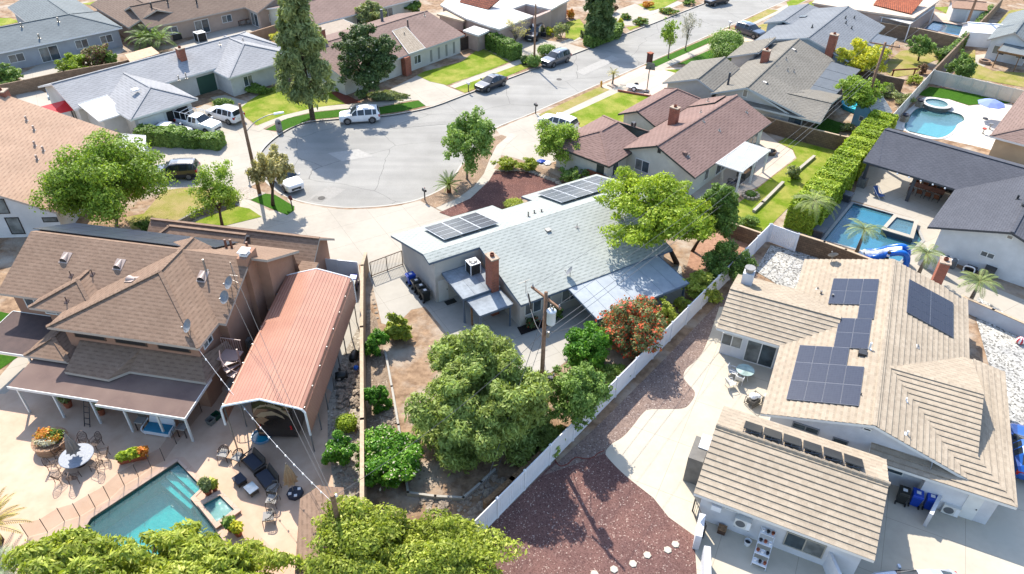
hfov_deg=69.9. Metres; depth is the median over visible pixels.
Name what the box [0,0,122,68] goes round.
grey hip house
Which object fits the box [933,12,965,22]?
patio
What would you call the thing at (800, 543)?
window
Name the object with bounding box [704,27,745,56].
round bush
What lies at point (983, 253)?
window
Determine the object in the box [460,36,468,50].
wood fence
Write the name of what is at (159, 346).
window
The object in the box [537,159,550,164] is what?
tarpaulin
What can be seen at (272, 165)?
weeping tree
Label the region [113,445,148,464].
flower trough
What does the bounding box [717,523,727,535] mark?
crate
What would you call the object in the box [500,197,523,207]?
round bush
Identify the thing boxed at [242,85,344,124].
lawn
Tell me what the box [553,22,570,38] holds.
verge bush
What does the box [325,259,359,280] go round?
corrugated gate
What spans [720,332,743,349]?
window
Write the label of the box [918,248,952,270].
garden wall
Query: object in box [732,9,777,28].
lawn
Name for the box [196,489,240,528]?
spa
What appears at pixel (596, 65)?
asphalt patch
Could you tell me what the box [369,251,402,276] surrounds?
metal gate
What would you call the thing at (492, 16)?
flat roof house
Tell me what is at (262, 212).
sidewalk
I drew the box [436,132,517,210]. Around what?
sidewalk
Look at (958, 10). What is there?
garden shed
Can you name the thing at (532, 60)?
round bush
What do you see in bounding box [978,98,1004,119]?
parasol
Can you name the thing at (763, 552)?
plant rack
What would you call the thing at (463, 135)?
sycamore tree
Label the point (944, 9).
lawn
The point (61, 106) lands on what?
red canopy
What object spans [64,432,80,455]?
patio umbrella
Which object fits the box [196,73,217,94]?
door
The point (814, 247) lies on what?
block wall
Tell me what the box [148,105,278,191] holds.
driveway
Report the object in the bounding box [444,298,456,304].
door mat
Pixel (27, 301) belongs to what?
window
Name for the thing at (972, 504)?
door
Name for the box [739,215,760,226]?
lawn shrub
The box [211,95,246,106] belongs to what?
sidewalk
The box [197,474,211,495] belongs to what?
potted plant
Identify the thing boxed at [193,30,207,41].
rooftop unit
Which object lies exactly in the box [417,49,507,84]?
lawn
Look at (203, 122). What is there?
white pickup
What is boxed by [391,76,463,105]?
driveway
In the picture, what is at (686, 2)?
verge bush
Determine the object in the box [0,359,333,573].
terrace
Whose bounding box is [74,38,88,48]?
window
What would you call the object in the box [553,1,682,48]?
sidewalk
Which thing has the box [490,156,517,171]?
flowering shrub
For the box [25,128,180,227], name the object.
broad tree
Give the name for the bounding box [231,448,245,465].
wicker chair
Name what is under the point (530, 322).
rose bush
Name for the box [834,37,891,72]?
yellow tree
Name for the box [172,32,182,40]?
barbecue
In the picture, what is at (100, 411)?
potted plant
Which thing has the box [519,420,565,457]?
growth
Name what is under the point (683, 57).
sidewalk
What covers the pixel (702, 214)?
power line
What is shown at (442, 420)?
power line
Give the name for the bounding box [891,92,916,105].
garden shrub
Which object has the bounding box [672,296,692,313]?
shrub
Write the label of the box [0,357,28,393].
side path
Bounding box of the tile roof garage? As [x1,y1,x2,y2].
[693,406,890,573]
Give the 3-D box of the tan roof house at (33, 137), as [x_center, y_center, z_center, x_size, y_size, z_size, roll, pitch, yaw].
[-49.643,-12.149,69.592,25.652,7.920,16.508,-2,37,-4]
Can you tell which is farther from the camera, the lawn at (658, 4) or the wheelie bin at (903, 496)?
the lawn at (658, 4)
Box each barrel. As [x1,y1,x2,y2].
[335,371,347,379]
[349,349,358,361]
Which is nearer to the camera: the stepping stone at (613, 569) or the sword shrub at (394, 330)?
the stepping stone at (613, 569)
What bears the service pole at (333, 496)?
on the ground at (410, 368)
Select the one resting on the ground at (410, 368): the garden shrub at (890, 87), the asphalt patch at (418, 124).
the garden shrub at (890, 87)
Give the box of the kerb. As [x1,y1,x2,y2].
[256,0,787,207]
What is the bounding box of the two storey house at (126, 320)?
[0,217,334,441]
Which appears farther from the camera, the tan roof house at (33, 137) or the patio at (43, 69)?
the patio at (43, 69)
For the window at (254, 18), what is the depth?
113.18 m
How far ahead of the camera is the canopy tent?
109.25 m
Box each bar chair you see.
[134,413,148,430]
[175,420,188,437]
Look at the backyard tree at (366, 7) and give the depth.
110.56 m
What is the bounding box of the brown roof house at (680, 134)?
[556,88,771,195]
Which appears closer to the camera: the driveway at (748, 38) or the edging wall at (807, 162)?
the edging wall at (807, 162)
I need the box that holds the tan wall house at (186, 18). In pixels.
[90,0,277,44]
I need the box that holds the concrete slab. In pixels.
[225,264,359,407]
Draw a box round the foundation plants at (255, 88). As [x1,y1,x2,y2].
[244,82,272,93]
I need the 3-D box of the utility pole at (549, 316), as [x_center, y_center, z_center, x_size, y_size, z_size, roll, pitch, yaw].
[0.689,6.530,43.160,2.437,11.200,8.224,13,39,16]
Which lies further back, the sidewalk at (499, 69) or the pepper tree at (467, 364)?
the sidewalk at (499, 69)
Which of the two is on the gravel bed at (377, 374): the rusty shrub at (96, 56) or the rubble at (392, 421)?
the rubble at (392, 421)
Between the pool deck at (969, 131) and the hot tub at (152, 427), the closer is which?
the hot tub at (152, 427)
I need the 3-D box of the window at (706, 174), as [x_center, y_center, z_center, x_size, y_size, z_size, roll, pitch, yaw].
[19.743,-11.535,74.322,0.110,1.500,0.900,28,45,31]
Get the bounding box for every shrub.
[0,62,23,83]
[53,52,88,71]
[81,43,113,66]
[103,49,116,63]
[268,32,277,41]
[320,430,356,465]
[334,412,359,433]
[358,327,390,356]
[363,385,392,414]
[383,312,412,340]
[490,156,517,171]
[514,157,538,170]
[551,305,563,319]
[558,166,589,181]
[654,296,679,327]
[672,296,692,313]
[680,269,723,303]
[699,237,758,284]
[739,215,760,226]
[785,165,801,178]
[840,123,855,131]
[876,83,898,98]
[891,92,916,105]
[905,73,923,83]
[917,63,928,73]
[932,46,946,55]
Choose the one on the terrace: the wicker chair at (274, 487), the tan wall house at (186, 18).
the wicker chair at (274, 487)
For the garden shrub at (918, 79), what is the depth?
97.34 m
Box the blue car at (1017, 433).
[1010,423,1023,479]
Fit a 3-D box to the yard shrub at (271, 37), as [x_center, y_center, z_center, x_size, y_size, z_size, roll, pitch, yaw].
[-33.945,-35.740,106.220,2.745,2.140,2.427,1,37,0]
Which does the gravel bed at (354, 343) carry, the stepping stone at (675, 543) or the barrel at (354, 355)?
the barrel at (354, 355)
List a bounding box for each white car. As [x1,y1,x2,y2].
[154,121,192,129]
[538,113,579,129]
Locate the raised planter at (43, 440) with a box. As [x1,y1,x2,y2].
[31,426,68,457]
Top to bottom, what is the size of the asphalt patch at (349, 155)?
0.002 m
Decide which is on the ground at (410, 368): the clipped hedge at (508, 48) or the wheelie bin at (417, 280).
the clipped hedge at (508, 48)
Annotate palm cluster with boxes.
[123,22,180,50]
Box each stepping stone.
[610,565,617,572]
[629,560,636,566]
[643,551,650,558]
[664,546,670,552]
[672,541,678,547]
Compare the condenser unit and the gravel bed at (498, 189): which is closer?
the condenser unit
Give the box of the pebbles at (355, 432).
[332,402,359,497]
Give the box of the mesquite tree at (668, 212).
[593,165,717,264]
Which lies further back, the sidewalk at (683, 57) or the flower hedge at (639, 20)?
the flower hedge at (639, 20)
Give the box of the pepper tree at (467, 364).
[402,323,557,476]
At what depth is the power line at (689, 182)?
54.62 m
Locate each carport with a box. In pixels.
[220,268,356,451]
[463,26,488,50]
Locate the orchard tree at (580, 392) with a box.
[548,361,615,431]
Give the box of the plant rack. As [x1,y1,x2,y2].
[751,527,775,569]
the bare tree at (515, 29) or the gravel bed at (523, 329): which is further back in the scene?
the bare tree at (515, 29)
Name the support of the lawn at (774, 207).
on the ground at (410, 368)
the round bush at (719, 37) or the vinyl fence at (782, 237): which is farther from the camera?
the round bush at (719, 37)
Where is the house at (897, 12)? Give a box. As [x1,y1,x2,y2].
[812,0,938,41]
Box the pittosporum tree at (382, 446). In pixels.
[353,422,423,490]
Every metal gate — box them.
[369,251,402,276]
[692,498,706,537]
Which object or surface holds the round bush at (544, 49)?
on the ground at (410, 368)
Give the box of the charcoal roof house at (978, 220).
[856,128,1023,286]
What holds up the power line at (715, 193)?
attached to the utility pole at (549, 316)
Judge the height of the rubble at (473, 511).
0.202 m
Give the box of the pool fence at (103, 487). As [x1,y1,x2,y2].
[19,401,201,536]
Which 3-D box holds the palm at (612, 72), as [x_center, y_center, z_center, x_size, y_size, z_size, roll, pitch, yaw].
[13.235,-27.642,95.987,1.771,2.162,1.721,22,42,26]
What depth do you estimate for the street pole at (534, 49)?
98.41 m
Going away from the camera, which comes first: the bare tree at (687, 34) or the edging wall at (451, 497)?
the edging wall at (451, 497)
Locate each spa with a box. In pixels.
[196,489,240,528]
[878,213,918,246]
[922,97,952,115]
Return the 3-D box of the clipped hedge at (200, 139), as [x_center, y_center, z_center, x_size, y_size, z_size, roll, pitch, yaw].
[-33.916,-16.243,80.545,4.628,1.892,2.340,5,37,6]
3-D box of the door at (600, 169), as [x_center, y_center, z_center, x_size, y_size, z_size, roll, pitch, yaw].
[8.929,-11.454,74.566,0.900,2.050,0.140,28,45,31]
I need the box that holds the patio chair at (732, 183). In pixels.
[726,178,735,186]
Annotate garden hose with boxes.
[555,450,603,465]
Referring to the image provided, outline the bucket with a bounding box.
[744,538,751,546]
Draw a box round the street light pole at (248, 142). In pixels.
[238,103,283,193]
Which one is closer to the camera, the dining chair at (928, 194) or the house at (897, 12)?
the dining chair at (928, 194)
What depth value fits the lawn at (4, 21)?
114.51 m
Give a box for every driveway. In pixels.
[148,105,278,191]
[224,198,487,264]
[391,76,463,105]
[496,113,580,165]
[518,38,585,55]
[602,66,682,94]
[612,4,666,25]
[712,29,756,42]
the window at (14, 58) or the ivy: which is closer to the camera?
the window at (14, 58)
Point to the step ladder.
(86, 412)
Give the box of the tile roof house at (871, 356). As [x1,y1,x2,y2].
[716,251,1017,524]
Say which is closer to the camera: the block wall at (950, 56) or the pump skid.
the pump skid
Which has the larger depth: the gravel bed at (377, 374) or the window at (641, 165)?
the window at (641, 165)
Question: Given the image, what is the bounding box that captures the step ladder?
[83,401,89,426]
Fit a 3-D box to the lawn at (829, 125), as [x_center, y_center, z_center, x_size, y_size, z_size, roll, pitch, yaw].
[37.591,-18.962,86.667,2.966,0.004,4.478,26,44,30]
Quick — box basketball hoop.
[644,62,654,92]
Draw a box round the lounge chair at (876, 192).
[873,185,884,199]
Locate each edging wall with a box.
[384,352,408,495]
[407,468,495,500]
[483,425,566,509]
[618,89,650,96]
[752,181,784,212]
[800,155,815,169]
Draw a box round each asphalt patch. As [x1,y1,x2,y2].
[305,186,345,204]
[310,196,326,201]
[328,149,371,160]
[390,120,455,128]
[577,55,618,74]
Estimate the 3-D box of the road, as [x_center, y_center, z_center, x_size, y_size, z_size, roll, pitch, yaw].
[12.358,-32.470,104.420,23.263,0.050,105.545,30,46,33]
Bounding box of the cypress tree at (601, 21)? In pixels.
[583,0,616,40]
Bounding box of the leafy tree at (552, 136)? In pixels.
[533,116,579,166]
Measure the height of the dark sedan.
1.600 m
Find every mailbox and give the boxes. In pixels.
[275,119,282,131]
[646,51,653,62]
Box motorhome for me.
[251,400,304,436]
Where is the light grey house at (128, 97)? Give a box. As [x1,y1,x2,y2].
[38,31,289,133]
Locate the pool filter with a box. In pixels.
[950,258,958,268]
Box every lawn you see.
[0,18,17,25]
[0,312,8,321]
[0,354,16,368]
[126,188,219,229]
[195,206,260,225]
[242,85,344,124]
[251,194,293,214]
[265,101,424,130]
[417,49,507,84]
[456,64,529,92]
[539,87,608,115]
[565,19,584,39]
[570,92,647,126]
[627,25,640,29]
[638,0,676,10]
[645,38,709,66]
[679,50,714,63]
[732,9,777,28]
[737,138,834,231]
[758,24,767,30]
[787,0,804,5]
[813,118,843,133]
[884,50,938,76]
[919,87,1009,104]
[935,7,947,12]
[964,50,1023,86]
[996,9,1023,23]
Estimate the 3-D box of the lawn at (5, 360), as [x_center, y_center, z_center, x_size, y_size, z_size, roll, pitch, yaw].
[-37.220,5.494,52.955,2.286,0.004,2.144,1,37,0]
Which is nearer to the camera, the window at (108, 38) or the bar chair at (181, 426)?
the bar chair at (181, 426)
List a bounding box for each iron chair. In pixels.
[41,457,58,471]
[49,470,68,484]
[50,444,65,458]
[65,471,81,485]
[76,430,89,443]
[88,431,103,450]
[89,458,104,473]
[97,446,110,460]
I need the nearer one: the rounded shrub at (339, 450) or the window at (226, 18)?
the rounded shrub at (339, 450)
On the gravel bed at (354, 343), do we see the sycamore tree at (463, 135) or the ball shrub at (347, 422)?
the ball shrub at (347, 422)
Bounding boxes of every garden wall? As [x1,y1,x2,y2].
[692,513,705,549]
[701,546,710,573]
[822,552,841,573]
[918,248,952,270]
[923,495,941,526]
[961,295,1023,336]
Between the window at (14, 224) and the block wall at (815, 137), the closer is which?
the window at (14, 224)
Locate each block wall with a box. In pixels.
[0,60,127,95]
[250,25,279,38]
[360,252,368,503]
[728,225,761,244]
[763,116,848,149]
[795,233,873,259]
[858,69,904,91]
[877,21,961,47]
[933,0,1002,75]
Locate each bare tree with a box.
[504,18,529,40]
[681,11,701,50]
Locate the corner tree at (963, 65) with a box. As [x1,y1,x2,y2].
[944,49,977,83]
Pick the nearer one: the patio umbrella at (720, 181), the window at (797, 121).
the patio umbrella at (720, 181)
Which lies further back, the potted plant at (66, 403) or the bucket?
the potted plant at (66, 403)
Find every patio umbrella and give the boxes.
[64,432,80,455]
[283,463,297,490]
[718,170,722,184]
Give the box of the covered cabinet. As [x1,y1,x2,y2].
[683,434,711,484]
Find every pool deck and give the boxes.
[896,99,1012,149]
[925,19,962,35]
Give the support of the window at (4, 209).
in the tan roof house at (33, 137)
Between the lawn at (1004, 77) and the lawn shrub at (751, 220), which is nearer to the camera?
the lawn shrub at (751, 220)
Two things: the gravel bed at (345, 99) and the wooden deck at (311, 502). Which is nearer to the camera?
the wooden deck at (311, 502)
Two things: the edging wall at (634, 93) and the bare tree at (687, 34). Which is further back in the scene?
the bare tree at (687, 34)
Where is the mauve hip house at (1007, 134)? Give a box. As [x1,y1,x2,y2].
[989,91,1023,164]
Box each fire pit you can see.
[767,148,776,155]
[978,58,990,64]
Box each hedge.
[132,123,187,147]
[180,129,226,150]
[212,97,235,105]
[484,28,522,60]
[582,22,623,47]
[620,13,631,19]
[632,17,648,24]
[658,7,679,14]
[783,109,898,235]
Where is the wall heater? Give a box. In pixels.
[982,264,997,279]
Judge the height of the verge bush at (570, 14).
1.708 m
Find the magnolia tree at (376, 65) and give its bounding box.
[330,21,401,98]
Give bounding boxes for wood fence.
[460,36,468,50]
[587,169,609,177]
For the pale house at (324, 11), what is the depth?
111.33 m
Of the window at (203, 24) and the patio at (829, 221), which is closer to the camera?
the patio at (829, 221)
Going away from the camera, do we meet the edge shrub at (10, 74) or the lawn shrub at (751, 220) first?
the lawn shrub at (751, 220)
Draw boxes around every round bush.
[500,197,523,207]
[519,54,526,64]
[524,54,541,66]
[536,43,557,57]
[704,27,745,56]
[709,40,739,60]
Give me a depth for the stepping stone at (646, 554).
41.05 m
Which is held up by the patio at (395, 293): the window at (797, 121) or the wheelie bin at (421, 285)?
the wheelie bin at (421, 285)
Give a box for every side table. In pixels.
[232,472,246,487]
[243,481,258,496]
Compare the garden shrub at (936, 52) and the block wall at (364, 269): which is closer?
the block wall at (364, 269)
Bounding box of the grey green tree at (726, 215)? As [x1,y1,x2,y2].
[690,182,740,251]
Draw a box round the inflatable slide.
[858,243,910,266]
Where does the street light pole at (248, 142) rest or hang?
on the ground at (410, 368)
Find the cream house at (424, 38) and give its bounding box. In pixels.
[299,9,464,94]
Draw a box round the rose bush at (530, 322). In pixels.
[525,316,539,327]
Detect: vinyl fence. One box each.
[463,223,770,537]
[767,223,799,251]
[893,69,934,115]
[930,69,1023,102]
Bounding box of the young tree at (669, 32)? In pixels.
[660,17,680,57]
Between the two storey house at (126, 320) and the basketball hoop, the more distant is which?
the basketball hoop
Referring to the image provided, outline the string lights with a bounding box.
[199,350,329,499]
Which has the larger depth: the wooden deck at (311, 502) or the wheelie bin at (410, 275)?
the wheelie bin at (410, 275)
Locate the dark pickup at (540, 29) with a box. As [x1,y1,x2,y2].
[524,23,545,40]
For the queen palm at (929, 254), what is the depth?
61.22 m
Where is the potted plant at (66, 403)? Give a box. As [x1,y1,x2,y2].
[56,397,71,408]
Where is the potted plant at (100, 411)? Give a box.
[93,402,104,415]
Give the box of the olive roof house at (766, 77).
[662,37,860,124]
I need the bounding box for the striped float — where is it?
[1016,336,1023,344]
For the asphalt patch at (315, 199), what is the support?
on the asphalt patch at (329, 192)
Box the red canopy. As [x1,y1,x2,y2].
[41,100,72,112]
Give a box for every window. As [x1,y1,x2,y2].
[0,199,9,213]
[4,217,25,233]
[7,52,25,63]
[23,299,35,307]
[38,44,61,62]
[41,217,58,221]
[70,110,77,118]
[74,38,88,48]
[74,333,106,340]
[99,34,113,43]
[114,339,147,346]
[157,345,190,352]
[165,26,177,35]
[194,18,210,32]
[203,335,213,349]
[221,14,231,22]
[243,74,253,86]
[250,11,259,27]
[383,7,392,16]
[414,54,420,64]
[524,300,541,315]
[561,290,575,303]
[611,162,618,176]
[634,158,649,173]
[703,169,709,181]
[715,157,726,175]
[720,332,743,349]
[746,133,758,150]
[782,531,826,558]
[788,117,801,124]
[791,421,819,435]
[832,436,848,445]
[887,468,903,476]
[979,250,995,259]
[991,45,1003,55]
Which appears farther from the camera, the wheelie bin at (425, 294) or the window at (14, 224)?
the window at (14, 224)
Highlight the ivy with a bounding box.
[937,4,993,63]
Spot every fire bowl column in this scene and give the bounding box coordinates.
[812,225,827,238]
[841,190,854,202]
[899,113,909,122]
[914,98,924,107]
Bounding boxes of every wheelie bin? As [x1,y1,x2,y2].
[350,274,358,287]
[405,271,415,286]
[410,277,421,292]
[415,282,425,297]
[419,287,430,303]
[894,485,910,506]
[907,487,923,509]
[921,492,937,509]
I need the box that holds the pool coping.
[81,457,294,573]
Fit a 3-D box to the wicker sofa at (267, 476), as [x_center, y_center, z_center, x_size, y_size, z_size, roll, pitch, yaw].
[-14.877,11.604,44.545,1.075,0.880,1.619,-28,45,-32]
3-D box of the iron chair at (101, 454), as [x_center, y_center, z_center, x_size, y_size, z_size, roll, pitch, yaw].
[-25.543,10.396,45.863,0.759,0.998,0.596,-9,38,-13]
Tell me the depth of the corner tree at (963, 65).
95.72 m
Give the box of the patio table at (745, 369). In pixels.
[736,364,754,380]
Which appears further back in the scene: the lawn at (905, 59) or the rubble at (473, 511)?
the lawn at (905, 59)
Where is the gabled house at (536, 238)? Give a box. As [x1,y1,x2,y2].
[391,174,688,326]
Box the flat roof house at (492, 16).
[440,0,568,41]
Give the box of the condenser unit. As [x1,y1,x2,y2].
[465,257,480,275]
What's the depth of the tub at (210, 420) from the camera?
48.44 m
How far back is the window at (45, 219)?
65.24 m
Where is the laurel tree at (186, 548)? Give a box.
[0,517,302,573]
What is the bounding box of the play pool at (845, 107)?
[841,100,856,112]
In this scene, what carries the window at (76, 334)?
in the two storey house at (126, 320)
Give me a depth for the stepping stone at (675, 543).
41.58 m
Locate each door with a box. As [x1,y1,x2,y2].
[138,112,164,124]
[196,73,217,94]
[438,279,448,301]
[596,164,603,174]
[742,339,777,368]
[959,495,984,519]
[964,10,979,21]
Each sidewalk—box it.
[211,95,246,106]
[235,199,289,221]
[250,97,410,130]
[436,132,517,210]
[451,52,543,87]
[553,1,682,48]
[561,73,653,114]
[655,44,711,69]
[753,0,806,23]
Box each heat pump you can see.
[733,514,752,531]
[940,502,961,517]
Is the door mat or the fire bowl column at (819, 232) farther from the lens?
the fire bowl column at (819, 232)
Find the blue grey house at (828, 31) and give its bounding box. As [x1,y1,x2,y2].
[756,3,896,64]
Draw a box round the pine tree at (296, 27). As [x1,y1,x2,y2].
[272,0,335,119]
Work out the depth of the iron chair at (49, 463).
45.18 m
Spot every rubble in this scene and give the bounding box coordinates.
[336,360,359,409]
[378,403,397,424]
[414,473,505,524]
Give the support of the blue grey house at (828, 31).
on the ground at (410, 368)
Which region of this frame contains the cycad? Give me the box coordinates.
[0,486,31,544]
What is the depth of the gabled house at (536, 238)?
58.73 m
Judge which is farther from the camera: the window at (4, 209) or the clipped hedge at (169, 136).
the clipped hedge at (169, 136)
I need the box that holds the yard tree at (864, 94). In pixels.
[833,74,889,108]
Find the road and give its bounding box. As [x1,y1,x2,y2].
[261,0,785,206]
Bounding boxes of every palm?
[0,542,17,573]
[433,169,461,192]
[606,67,619,83]
[791,189,839,220]
[843,218,885,252]
[907,242,945,273]
[957,269,1004,298]
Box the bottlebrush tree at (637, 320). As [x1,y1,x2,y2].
[595,294,667,360]
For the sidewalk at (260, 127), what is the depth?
89.32 m
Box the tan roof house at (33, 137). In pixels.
[0,87,148,237]
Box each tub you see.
[140,415,175,437]
[205,415,215,425]
[210,410,220,420]
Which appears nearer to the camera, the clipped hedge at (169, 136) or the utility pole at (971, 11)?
the clipped hedge at (169, 136)
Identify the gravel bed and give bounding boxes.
[233,187,264,199]
[328,327,359,497]
[331,91,359,103]
[367,308,395,489]
[421,135,505,207]
[439,171,557,216]
[494,163,561,182]
[517,311,562,334]
[544,272,757,474]
[684,233,748,278]
[756,245,815,287]
[976,297,1023,424]
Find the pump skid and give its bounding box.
[962,264,977,273]
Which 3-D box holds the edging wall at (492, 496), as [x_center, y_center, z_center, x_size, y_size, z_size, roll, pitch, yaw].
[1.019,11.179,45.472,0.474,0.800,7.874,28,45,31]
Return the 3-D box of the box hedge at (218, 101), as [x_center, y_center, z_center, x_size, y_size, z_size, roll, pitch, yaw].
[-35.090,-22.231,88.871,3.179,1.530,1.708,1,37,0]
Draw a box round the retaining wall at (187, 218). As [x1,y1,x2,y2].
[179,198,238,221]
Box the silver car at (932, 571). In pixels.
[872,564,956,573]
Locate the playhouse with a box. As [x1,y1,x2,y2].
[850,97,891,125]
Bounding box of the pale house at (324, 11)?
[265,0,419,25]
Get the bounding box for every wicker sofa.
[240,447,266,474]
[253,463,278,492]
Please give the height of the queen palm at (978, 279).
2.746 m
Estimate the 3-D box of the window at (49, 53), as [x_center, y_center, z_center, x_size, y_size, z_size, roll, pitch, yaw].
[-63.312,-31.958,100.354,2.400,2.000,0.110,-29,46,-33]
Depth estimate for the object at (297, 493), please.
43.93 m
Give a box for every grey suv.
[540,47,571,67]
[735,20,765,38]
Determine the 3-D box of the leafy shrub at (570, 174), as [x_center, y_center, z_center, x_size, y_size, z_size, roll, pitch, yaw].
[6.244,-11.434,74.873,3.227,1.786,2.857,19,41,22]
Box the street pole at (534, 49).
[533,4,545,55]
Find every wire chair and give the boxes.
[725,377,736,389]
[728,362,736,375]
[734,373,744,385]
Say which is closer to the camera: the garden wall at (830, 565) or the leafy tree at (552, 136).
the garden wall at (830, 565)
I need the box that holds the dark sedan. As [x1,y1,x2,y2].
[474,73,507,92]
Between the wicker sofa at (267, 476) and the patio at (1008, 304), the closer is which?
the wicker sofa at (267, 476)
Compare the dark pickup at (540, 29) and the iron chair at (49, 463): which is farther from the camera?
the dark pickup at (540, 29)
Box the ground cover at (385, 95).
[367,89,410,100]
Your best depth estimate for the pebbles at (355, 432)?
45.39 m
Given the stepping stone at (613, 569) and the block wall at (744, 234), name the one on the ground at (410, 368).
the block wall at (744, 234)
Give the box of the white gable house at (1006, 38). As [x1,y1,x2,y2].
[984,10,1023,71]
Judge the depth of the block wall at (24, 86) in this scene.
93.04 m
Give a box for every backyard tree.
[354,0,386,23]
[404,0,421,11]
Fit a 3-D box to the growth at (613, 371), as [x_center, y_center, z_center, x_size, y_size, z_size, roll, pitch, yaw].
[7.316,6.175,52.006,2.284,1.198,2.019,1,37,0]
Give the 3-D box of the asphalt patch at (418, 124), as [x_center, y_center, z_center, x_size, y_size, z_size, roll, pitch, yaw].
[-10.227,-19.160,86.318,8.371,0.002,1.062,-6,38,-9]
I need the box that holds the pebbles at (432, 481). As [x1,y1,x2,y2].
[408,421,439,489]
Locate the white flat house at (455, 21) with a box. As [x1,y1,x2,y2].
[437,10,465,30]
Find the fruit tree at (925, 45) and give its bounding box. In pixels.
[905,34,938,60]
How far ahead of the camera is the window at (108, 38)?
104.30 m
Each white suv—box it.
[205,103,244,124]
[275,171,303,192]
[339,104,379,124]
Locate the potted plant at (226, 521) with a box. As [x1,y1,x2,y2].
[220,515,235,531]
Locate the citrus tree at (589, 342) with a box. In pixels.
[562,321,612,368]
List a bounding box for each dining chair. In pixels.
[915,189,923,197]
[923,191,931,200]
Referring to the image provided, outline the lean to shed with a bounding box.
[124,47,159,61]
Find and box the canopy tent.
[959,22,1002,47]
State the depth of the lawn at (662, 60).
106.15 m
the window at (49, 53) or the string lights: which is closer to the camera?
the string lights
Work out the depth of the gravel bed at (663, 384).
50.96 m
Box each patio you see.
[16,91,51,105]
[21,46,124,79]
[170,23,259,49]
[368,262,685,372]
[606,307,1023,573]
[692,132,794,200]
[799,201,850,238]
[851,166,951,263]
[909,262,1023,320]
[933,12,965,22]
[975,54,992,66]
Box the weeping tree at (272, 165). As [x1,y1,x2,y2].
[244,143,294,205]
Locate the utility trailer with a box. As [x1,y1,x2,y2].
[620,82,644,91]
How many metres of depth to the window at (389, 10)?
115.37 m
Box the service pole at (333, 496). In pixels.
[330,493,339,520]
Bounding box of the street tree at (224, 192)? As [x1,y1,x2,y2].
[184,158,243,225]
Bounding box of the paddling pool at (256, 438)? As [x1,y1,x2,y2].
[251,430,271,444]
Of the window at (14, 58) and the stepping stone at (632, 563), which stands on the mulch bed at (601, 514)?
the stepping stone at (632, 563)
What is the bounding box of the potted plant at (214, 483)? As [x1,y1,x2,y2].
[209,476,218,491]
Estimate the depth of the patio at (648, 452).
43.41 m
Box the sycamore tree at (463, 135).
[441,105,496,178]
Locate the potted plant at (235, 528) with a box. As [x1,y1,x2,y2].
[228,519,243,537]
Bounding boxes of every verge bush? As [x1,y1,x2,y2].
[545,26,553,35]
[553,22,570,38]
[566,8,574,18]
[642,1,653,6]
[682,0,696,4]
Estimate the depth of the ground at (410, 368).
61.16 m
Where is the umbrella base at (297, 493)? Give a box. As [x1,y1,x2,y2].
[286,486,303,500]
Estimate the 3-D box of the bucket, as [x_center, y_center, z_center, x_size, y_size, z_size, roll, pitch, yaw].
[13.380,14.523,41.621,0.400,0.360,0.400,1,37,0]
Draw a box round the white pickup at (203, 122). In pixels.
[173,106,222,131]
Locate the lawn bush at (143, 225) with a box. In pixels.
[132,220,149,230]
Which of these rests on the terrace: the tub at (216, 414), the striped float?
the tub at (216, 414)
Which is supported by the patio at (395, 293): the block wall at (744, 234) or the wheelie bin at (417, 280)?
the wheelie bin at (417, 280)
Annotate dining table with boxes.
[58,443,93,468]
[909,182,945,200]
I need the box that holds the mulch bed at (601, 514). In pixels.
[484,453,696,573]
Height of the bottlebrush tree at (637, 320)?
4.393 m
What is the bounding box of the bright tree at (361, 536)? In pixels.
[295,493,529,573]
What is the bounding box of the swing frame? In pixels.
[891,68,916,75]
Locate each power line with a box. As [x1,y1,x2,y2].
[231,265,330,491]
[231,294,329,495]
[337,334,541,494]
[535,41,872,285]
[546,73,870,330]
[551,75,873,333]
[560,47,895,303]
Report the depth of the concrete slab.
55.52 m
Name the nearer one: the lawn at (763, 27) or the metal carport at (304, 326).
the metal carport at (304, 326)
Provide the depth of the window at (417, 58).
99.54 m
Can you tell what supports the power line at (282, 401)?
attached to the service pole at (333, 496)
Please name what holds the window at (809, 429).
in the tile roof house at (871, 356)
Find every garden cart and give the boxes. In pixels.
[736,164,754,180]
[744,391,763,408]
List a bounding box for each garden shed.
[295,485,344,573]
[946,0,987,21]
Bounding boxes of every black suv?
[154,157,200,179]
[704,0,729,6]
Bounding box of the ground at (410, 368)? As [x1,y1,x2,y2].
[0,0,1023,540]
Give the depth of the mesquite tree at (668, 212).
58.85 m
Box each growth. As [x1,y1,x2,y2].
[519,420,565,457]
[600,363,630,383]
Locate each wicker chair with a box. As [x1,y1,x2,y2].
[216,444,231,462]
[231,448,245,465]
[262,508,275,523]
[265,492,280,508]
[266,480,281,494]
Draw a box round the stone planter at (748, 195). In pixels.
[741,190,759,199]
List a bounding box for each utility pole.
[480,284,560,500]
[870,40,899,88]
[966,0,976,21]
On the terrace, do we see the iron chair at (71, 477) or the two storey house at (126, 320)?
the iron chair at (71, 477)
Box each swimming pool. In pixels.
[82,458,228,555]
[820,201,924,262]
[902,107,966,138]
[923,20,962,35]

